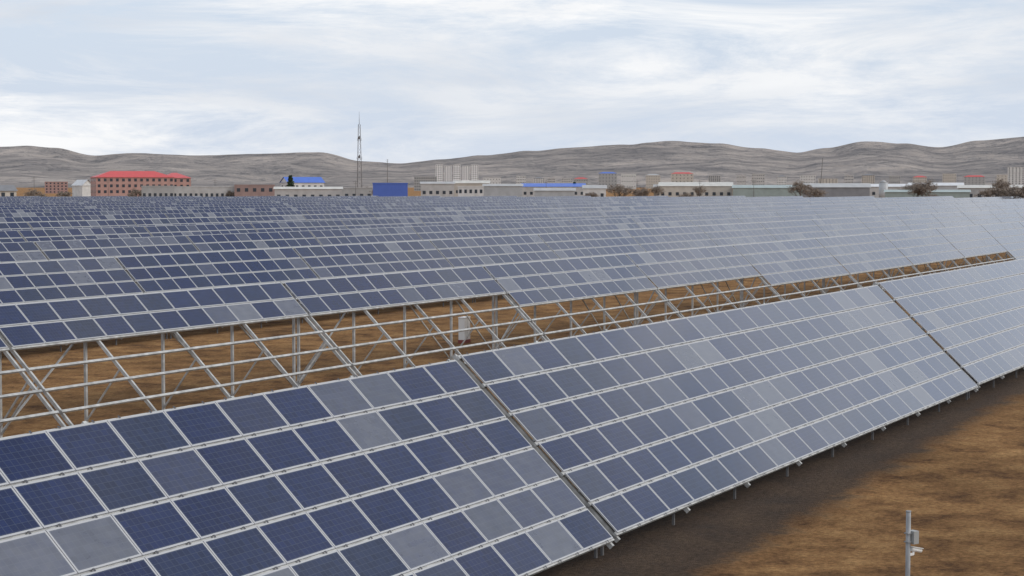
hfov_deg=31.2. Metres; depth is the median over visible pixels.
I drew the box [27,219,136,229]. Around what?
row table frame
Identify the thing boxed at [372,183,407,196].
blue building
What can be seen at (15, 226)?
row table frame
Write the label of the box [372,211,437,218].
panels
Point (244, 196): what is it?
table panels
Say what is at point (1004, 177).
town building
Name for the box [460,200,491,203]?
table panels
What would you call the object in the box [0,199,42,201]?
table panels
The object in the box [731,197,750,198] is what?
table panels
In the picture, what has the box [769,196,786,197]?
table panels
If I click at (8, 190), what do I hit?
building
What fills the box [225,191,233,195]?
bare tree
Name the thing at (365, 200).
table panels
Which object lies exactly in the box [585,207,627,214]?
row table frame
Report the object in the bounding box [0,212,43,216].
table panels
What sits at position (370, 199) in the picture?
table panels
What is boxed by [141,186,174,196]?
low workshop building
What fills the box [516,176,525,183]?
town building
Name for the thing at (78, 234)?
panels
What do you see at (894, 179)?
town building
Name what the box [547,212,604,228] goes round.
row table frame
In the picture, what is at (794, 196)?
table panels
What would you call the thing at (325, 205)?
table panels
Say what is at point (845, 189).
building
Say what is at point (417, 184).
slab block
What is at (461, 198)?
table panels
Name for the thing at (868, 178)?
town building
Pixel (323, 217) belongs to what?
row table frame
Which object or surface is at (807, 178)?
town building
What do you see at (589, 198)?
table panels
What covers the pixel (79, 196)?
table panels
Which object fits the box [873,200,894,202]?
row table frame
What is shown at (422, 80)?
sky
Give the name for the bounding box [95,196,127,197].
table panels
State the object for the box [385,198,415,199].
table panels
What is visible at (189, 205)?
table panels
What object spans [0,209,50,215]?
table panels
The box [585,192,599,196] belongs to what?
bare tree
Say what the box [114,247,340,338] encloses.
row table frame
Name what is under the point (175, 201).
table panels
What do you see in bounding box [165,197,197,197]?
table panels
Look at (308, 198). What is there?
table panels
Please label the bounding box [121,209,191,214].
table panels
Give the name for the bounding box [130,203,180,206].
table panels
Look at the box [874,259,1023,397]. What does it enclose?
solar panel tables
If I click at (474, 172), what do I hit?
building tower
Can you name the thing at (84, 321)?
row table frame
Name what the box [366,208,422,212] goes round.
panels
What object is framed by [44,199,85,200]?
table panels
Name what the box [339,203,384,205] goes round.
table panels
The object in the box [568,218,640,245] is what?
row table frame
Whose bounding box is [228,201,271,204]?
table panels
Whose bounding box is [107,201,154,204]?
table panels
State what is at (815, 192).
bare tree
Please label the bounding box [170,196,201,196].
table panels
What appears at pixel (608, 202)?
table panels
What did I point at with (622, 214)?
row table frame
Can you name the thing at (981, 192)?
bare tree
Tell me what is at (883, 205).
row table frame
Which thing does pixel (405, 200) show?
table panels
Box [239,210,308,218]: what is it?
row table frame
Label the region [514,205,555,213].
row table frame
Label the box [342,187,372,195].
low shed
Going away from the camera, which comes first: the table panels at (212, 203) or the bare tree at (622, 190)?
the table panels at (212, 203)
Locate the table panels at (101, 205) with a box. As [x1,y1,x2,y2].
[75,203,129,207]
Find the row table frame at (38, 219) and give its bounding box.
[0,215,83,229]
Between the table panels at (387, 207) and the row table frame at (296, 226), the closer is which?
the row table frame at (296, 226)
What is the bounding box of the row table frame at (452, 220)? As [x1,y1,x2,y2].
[419,215,491,225]
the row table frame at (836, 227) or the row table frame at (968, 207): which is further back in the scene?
the row table frame at (968, 207)
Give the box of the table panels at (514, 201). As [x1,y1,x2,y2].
[498,201,531,202]
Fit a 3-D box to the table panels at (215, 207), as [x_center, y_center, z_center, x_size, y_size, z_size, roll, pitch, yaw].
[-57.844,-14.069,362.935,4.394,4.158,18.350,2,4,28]
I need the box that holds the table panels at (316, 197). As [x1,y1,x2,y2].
[301,197,331,197]
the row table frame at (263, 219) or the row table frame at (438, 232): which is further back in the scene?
the row table frame at (263, 219)
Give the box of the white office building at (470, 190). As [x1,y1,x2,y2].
[458,186,483,196]
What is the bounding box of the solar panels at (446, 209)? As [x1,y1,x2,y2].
[420,207,471,211]
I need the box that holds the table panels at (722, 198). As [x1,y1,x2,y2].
[712,197,731,198]
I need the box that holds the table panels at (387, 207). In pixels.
[363,205,411,208]
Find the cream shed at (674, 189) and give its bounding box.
[658,182,732,196]
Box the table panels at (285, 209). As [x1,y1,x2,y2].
[254,207,311,211]
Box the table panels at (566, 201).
[562,200,591,204]
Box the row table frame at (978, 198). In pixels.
[972,197,985,199]
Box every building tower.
[436,165,442,181]
[444,166,451,181]
[453,165,460,179]
[462,166,468,179]
[471,165,477,179]
[1007,167,1023,184]
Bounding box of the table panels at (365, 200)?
[350,200,385,201]
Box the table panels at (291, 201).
[271,201,311,202]
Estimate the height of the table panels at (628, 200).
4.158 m
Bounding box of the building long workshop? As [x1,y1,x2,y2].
[174,186,233,196]
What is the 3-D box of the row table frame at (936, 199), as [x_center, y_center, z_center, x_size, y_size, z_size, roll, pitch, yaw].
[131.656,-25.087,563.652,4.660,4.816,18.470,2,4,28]
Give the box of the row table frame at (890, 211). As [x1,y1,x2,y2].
[878,207,911,228]
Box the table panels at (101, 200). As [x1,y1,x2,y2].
[77,199,119,201]
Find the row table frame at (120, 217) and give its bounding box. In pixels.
[80,214,167,220]
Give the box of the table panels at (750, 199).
[730,198,751,202]
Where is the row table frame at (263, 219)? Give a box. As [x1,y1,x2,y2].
[223,215,306,226]
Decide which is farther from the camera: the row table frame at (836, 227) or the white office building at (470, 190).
the white office building at (470, 190)
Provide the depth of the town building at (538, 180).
3575.96 m
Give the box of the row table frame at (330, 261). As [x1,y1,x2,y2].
[292,240,472,317]
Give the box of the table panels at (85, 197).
[67,197,102,198]
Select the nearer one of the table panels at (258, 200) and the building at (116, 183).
the table panels at (258, 200)
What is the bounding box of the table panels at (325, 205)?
[291,204,339,209]
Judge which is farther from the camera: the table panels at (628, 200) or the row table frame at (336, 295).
the table panels at (628, 200)
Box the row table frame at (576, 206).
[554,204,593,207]
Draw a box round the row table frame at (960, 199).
[957,198,972,200]
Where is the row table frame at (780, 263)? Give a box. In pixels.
[732,238,860,306]
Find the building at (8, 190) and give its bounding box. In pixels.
[0,185,17,196]
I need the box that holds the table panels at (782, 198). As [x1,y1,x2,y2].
[772,198,792,199]
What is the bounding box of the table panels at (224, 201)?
[200,200,241,203]
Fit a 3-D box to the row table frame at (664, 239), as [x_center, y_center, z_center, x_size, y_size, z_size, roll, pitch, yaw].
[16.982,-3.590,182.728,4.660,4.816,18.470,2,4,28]
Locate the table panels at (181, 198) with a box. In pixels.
[164,198,199,198]
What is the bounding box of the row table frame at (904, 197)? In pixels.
[897,197,912,198]
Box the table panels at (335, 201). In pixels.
[313,200,350,203]
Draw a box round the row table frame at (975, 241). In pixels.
[934,225,1014,271]
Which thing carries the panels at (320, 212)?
on the ground
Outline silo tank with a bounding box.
[879,180,887,197]
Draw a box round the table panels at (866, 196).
[859,196,874,197]
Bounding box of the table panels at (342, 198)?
[327,198,358,198]
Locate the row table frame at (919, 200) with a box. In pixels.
[910,199,928,201]
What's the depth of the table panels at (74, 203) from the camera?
442.64 m
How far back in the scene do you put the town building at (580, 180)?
3448.64 m
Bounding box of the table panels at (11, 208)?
[0,207,37,209]
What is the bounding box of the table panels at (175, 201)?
[155,201,199,202]
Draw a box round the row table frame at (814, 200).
[809,199,829,201]
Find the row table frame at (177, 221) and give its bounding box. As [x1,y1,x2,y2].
[132,217,227,232]
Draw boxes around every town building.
[483,177,500,183]
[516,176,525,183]
[533,177,543,182]
[547,178,554,182]
[561,178,571,182]
[574,177,587,184]
[599,172,616,188]
[621,174,635,188]
[646,174,659,188]
[671,172,692,181]
[708,176,719,181]
[736,175,745,184]
[752,174,764,184]
[777,175,786,184]
[800,175,815,182]
[818,179,837,182]
[844,175,853,182]
[862,174,874,183]
[889,176,899,183]
[913,176,926,182]
[942,174,955,182]
[964,175,984,184]
[997,175,1007,181]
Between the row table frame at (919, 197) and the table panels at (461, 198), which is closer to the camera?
the table panels at (461, 198)
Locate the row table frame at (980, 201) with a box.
[971,200,990,203]
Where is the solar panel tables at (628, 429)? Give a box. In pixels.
[452,285,977,555]
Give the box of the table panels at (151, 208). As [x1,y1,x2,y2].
[119,207,182,210]
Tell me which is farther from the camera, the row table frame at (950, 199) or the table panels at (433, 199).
the row table frame at (950, 199)
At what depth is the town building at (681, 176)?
3418.51 m
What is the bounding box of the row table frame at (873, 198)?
[865,198,882,199]
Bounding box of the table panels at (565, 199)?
[551,198,576,200]
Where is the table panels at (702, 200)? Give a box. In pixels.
[683,199,707,201]
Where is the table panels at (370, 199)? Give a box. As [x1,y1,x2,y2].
[353,198,386,200]
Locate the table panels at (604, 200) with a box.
[591,199,617,201]
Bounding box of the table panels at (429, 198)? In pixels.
[416,198,444,200]
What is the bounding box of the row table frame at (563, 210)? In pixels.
[539,208,586,220]
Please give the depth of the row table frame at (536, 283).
104.45 m
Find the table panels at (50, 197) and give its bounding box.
[34,197,65,197]
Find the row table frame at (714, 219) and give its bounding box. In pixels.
[687,214,741,238]
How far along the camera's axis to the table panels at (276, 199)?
556.88 m
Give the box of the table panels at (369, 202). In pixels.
[350,201,388,203]
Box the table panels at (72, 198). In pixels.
[53,198,91,199]
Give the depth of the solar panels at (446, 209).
346.05 m
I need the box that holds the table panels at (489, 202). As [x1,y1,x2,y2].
[463,201,497,204]
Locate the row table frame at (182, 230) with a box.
[143,223,257,249]
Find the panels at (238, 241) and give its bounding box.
[185,230,320,276]
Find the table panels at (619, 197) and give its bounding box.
[607,196,628,197]
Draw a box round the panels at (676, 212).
[646,209,693,217]
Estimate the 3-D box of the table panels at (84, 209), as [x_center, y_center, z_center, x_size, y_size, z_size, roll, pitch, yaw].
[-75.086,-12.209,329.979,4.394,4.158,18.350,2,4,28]
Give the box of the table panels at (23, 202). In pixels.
[0,201,43,202]
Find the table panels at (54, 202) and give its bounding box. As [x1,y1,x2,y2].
[44,201,91,203]
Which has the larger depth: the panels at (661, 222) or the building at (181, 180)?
the building at (181, 180)
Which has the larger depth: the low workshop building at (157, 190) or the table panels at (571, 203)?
the low workshop building at (157, 190)
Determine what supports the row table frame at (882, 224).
on the ground
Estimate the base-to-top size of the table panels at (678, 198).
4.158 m
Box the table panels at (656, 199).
[643,198,667,200]
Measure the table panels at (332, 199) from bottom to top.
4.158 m
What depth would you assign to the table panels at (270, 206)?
380.35 m
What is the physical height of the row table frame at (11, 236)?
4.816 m
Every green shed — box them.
[732,185,802,196]
[884,190,970,197]
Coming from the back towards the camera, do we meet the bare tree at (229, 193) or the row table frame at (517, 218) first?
the bare tree at (229, 193)
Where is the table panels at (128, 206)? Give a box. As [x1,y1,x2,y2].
[102,205,159,210]
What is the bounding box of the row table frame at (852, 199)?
[847,198,865,200]
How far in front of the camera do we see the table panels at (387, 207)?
374.77 m
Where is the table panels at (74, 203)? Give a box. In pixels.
[55,202,106,205]
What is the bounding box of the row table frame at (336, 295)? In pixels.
[280,265,546,385]
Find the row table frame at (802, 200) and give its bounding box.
[788,199,810,201]
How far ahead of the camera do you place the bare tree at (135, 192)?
819.58 m
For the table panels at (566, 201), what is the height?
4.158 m
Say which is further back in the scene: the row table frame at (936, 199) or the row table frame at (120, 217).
the row table frame at (936, 199)
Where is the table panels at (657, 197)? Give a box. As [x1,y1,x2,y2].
[648,197,669,198]
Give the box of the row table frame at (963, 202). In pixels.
[955,200,973,204]
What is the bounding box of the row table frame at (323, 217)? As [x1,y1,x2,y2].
[302,213,375,225]
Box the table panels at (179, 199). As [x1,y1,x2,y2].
[161,199,198,199]
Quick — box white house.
[582,185,606,196]
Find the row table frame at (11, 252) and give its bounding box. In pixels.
[0,241,47,262]
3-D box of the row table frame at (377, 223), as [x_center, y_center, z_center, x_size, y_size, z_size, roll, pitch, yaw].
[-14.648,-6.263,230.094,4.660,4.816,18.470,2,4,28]
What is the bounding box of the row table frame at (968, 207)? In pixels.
[954,204,981,222]
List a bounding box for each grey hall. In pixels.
[482,184,522,196]
[533,188,575,196]
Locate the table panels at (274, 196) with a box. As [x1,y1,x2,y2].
[260,196,288,197]
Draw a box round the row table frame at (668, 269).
[625,245,782,324]
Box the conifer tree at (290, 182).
[287,175,294,186]
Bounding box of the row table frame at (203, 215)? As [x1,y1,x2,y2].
[164,212,242,217]
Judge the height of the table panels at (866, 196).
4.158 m
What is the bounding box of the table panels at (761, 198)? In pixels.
[751,198,772,199]
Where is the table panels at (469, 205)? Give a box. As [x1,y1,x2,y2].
[455,204,495,206]
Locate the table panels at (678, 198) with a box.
[667,198,690,199]
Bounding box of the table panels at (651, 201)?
[629,200,657,202]
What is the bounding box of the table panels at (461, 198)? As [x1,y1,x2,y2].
[446,197,472,199]
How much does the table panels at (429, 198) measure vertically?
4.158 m
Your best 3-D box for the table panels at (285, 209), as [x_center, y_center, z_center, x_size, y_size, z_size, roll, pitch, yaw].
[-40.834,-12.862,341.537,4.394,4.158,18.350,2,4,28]
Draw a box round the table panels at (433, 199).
[420,199,450,200]
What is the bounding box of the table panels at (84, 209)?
[50,208,122,213]
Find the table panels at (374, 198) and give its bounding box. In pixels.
[359,197,387,198]
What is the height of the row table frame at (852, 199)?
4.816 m
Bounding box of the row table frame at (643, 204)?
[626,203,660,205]
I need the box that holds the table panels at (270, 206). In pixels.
[239,205,291,211]
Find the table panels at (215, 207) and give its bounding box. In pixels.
[182,206,238,212]
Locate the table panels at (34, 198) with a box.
[16,198,52,199]
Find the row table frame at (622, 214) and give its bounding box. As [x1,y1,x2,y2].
[599,210,651,227]
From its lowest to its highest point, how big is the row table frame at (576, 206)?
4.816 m
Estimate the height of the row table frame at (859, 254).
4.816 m
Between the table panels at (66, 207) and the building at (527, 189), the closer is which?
the table panels at (66, 207)
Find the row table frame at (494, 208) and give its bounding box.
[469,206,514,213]
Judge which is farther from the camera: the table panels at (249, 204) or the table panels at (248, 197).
the table panels at (248, 197)
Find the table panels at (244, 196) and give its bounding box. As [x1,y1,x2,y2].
[230,196,259,196]
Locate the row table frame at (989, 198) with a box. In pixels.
[984,197,997,199]
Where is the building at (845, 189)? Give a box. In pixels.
[802,183,870,196]
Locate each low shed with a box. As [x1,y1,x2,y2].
[273,187,342,196]
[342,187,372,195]
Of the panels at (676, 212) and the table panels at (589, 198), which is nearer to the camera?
the panels at (676, 212)
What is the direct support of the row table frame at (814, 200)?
on the ground
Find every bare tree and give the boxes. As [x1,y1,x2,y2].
[24,188,41,195]
[56,191,71,196]
[129,188,141,196]
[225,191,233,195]
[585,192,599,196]
[606,184,633,196]
[636,187,650,195]
[649,186,665,195]
[677,192,694,196]
[692,186,705,195]
[787,181,813,195]
[802,186,826,196]
[905,180,917,189]
[908,187,926,196]
[912,178,938,196]
[974,188,993,196]
[987,186,1009,196]
[988,178,1011,196]
[1005,185,1023,198]
[1013,186,1023,193]
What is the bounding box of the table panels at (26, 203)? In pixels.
[0,203,53,204]
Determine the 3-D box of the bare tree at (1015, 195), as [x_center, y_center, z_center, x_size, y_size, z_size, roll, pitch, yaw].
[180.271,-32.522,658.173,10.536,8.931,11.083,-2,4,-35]
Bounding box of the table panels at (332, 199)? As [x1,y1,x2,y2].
[318,199,352,200]
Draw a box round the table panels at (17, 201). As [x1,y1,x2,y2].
[0,200,29,201]
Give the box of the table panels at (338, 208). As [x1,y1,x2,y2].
[311,206,364,209]
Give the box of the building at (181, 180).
[167,173,190,185]
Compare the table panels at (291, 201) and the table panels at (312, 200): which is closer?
the table panels at (291, 201)
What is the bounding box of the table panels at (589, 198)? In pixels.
[577,198,601,199]
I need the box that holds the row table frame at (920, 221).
[896,213,949,242]
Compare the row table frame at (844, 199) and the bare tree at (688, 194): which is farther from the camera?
the bare tree at (688, 194)
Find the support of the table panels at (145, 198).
on the ground
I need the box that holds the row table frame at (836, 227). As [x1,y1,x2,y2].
[812,217,872,236]
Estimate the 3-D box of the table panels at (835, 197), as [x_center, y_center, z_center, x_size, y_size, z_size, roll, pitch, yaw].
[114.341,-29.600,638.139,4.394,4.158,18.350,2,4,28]
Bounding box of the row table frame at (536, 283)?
[481,254,680,348]
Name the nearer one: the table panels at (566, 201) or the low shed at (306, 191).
the table panels at (566, 201)
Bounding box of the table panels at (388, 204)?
[383,203,425,207]
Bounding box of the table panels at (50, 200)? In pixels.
[30,200,75,201]
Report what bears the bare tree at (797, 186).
on the ground
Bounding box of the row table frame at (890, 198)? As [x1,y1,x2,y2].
[882,197,897,199]
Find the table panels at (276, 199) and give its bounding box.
[259,198,293,199]
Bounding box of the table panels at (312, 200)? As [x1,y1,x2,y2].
[281,199,317,201]
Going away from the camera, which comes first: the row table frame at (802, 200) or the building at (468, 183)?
the row table frame at (802, 200)
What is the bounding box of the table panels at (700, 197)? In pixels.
[690,196,709,197]
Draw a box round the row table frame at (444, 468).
[0,359,613,575]
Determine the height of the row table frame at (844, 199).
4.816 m
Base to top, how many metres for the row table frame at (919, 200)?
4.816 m
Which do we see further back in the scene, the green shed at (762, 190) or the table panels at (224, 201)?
the green shed at (762, 190)
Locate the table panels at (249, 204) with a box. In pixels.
[213,203,261,207]
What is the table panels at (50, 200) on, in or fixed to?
on the ground
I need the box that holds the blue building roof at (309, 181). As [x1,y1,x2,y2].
[279,177,324,186]
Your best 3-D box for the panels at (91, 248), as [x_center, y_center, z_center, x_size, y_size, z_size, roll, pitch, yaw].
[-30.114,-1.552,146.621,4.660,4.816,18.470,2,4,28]
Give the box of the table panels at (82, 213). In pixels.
[42,211,121,215]
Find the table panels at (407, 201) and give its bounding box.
[389,201,426,202]
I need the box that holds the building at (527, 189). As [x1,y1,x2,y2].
[521,183,585,196]
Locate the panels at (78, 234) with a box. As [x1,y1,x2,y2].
[17,226,151,257]
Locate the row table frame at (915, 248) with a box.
[881,229,971,280]
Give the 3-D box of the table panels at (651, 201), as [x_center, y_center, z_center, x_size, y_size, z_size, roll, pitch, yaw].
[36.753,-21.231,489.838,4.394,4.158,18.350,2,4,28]
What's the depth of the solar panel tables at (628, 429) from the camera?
55.35 m
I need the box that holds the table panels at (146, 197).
[129,197,163,197]
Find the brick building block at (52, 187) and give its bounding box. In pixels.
[45,182,67,193]
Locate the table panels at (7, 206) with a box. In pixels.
[0,205,15,206]
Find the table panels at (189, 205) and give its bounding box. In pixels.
[160,204,212,209]
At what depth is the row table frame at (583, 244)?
165.98 m
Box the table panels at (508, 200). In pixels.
[492,199,522,202]
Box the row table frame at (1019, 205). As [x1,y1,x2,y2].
[1014,202,1023,208]
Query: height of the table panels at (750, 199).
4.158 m
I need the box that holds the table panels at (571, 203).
[567,201,599,204]
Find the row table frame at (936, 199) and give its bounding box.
[927,198,943,201]
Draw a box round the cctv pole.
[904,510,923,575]
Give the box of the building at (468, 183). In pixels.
[453,180,489,196]
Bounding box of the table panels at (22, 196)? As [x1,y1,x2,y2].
[5,196,39,196]
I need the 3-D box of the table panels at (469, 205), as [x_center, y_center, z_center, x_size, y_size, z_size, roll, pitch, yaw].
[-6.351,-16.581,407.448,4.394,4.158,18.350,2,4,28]
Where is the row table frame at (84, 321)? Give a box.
[0,282,357,437]
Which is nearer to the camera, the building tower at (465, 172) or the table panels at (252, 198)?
the table panels at (252, 198)
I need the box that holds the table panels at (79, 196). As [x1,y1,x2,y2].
[65,196,94,197]
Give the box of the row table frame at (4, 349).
[0,338,65,427]
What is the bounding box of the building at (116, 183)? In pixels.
[90,171,173,196]
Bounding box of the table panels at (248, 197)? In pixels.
[233,197,264,197]
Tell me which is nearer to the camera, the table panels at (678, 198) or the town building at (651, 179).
the table panels at (678, 198)
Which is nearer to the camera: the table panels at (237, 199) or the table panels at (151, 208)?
the table panels at (151, 208)
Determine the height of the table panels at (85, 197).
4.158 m
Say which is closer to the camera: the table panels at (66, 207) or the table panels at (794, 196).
the table panels at (66, 207)
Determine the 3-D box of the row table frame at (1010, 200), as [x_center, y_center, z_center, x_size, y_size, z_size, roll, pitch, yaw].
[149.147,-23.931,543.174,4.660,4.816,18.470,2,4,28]
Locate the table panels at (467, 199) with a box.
[452,198,480,201]
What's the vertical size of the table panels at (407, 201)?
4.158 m
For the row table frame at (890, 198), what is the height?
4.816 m
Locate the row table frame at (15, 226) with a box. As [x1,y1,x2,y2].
[0,222,31,240]
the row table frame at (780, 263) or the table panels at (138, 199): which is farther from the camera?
the table panels at (138, 199)
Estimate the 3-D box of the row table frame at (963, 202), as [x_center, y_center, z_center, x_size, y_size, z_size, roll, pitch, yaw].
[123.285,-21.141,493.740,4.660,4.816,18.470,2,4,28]
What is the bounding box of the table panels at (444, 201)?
[426,200,459,202]
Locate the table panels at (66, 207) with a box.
[38,206,101,211]
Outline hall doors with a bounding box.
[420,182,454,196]
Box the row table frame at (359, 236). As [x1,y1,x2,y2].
[308,226,422,245]
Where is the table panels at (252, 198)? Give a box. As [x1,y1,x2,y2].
[235,198,268,199]
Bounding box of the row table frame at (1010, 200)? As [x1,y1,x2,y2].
[1002,199,1018,202]
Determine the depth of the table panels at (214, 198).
570.26 m
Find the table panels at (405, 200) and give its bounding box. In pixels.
[387,199,419,202]
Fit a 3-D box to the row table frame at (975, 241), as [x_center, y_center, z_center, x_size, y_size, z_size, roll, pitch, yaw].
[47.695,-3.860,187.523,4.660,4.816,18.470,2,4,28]
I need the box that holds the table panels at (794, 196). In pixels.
[786,196,802,197]
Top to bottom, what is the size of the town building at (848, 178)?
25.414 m
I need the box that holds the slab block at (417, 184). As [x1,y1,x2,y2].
[414,177,436,190]
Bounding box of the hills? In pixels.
[0,137,1023,187]
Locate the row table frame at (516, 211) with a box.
[489,209,542,214]
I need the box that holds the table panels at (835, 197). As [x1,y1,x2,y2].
[827,197,843,198]
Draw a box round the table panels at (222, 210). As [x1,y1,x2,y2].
[191,208,255,215]
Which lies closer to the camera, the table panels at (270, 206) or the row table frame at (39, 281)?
the row table frame at (39, 281)
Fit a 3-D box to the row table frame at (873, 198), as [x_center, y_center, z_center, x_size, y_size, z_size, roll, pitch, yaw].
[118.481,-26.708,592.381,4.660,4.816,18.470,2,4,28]
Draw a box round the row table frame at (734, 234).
[698,222,776,266]
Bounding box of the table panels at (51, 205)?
[15,204,74,208]
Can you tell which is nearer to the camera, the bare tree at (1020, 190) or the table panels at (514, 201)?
the table panels at (514, 201)
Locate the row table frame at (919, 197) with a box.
[912,197,927,198]
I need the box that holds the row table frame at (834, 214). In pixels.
[814,209,854,218]
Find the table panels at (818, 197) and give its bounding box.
[809,197,827,198]
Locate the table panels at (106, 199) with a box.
[87,198,125,199]
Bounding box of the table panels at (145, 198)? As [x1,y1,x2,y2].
[126,198,163,199]
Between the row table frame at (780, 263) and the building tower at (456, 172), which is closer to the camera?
the row table frame at (780, 263)
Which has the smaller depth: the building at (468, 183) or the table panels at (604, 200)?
the table panels at (604, 200)
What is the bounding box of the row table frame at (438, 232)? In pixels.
[410,223,506,265]
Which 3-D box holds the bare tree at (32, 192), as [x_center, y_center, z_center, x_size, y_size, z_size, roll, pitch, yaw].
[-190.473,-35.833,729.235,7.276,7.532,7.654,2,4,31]
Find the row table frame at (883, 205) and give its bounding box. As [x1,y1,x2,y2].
[873,203,898,214]
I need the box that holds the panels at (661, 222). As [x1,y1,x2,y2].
[631,216,694,228]
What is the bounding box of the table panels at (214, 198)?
[199,198,234,199]
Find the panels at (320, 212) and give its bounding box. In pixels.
[306,209,367,214]
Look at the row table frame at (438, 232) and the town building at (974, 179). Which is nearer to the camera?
the row table frame at (438, 232)
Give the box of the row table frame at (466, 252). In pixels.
[429,234,558,302]
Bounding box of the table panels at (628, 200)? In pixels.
[617,199,643,202]
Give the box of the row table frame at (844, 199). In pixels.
[829,198,848,203]
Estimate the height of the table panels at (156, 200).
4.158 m
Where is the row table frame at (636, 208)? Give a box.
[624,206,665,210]
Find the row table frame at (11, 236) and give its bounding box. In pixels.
[0,230,25,242]
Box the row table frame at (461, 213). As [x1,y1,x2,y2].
[433,210,492,216]
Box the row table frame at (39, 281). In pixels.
[0,257,172,358]
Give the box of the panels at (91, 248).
[33,235,198,291]
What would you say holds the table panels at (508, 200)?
on the ground
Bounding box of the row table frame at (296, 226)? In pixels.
[250,220,346,237]
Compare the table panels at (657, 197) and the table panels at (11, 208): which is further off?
the table panels at (657, 197)
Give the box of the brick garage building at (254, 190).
[234,185,274,195]
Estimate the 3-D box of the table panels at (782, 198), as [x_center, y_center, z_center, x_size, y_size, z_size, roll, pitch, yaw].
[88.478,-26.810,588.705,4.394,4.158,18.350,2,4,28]
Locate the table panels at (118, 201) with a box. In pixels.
[93,200,137,202]
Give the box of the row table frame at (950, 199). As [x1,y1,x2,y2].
[942,198,958,200]
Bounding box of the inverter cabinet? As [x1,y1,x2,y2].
[458,316,470,343]
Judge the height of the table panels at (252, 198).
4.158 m
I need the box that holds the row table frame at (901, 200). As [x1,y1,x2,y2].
[893,199,911,202]
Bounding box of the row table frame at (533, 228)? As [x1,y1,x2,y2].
[496,220,578,253]
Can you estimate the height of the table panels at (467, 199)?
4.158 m
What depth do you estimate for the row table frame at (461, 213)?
300.02 m
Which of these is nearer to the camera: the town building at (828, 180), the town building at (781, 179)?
the town building at (828, 180)
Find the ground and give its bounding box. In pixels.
[1,188,1023,575]
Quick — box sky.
[0,0,1023,162]
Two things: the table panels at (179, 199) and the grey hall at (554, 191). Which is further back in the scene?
the grey hall at (554, 191)
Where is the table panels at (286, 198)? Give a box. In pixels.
[270,197,300,198]
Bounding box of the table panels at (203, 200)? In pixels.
[181,199,220,200]
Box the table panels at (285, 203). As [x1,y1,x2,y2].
[262,203,308,204]
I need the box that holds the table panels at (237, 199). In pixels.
[221,199,257,201]
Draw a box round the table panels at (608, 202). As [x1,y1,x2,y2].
[598,201,628,203]
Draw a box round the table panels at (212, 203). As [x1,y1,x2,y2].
[181,202,227,205]
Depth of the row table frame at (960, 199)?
595.99 m
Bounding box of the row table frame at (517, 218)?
[486,214,551,235]
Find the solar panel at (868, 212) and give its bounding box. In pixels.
[848,208,884,216]
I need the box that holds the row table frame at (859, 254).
[815,233,920,292]
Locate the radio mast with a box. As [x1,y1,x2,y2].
[357,124,361,186]
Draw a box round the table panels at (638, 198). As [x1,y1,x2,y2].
[626,197,648,198]
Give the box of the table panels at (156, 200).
[138,200,180,201]
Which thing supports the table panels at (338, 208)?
on the ground
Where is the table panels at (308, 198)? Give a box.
[294,198,326,200]
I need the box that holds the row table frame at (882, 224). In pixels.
[857,215,910,234]
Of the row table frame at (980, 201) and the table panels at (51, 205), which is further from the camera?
the row table frame at (980, 201)
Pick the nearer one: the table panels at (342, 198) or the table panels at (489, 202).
the table panels at (489, 202)
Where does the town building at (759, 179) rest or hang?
on the ground
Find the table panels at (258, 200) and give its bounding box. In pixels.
[242,200,280,201]
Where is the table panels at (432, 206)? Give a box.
[411,204,455,207]
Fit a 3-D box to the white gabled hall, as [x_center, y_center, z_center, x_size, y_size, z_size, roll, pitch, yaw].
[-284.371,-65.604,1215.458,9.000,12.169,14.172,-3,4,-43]
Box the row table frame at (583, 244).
[537,230,645,275]
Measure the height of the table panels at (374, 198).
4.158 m
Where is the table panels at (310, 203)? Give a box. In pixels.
[308,202,349,204]
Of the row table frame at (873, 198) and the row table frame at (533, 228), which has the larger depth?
the row table frame at (873, 198)
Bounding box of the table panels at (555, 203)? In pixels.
[532,202,567,207]
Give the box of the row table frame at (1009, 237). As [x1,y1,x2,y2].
[981,222,1023,263]
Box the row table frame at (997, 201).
[988,199,1004,202]
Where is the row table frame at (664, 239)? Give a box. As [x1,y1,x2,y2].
[624,226,716,251]
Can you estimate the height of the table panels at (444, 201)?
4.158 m
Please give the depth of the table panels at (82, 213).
292.60 m
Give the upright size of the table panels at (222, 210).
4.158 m
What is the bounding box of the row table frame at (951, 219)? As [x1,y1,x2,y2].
[931,212,974,227]
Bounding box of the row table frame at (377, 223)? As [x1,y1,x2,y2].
[340,218,424,239]
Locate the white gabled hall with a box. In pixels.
[71,180,90,195]
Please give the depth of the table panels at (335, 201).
495.34 m
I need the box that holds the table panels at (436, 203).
[425,202,462,204]
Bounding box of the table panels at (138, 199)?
[120,199,159,201]
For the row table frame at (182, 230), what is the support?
on the ground
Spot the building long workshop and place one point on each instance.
(211, 191)

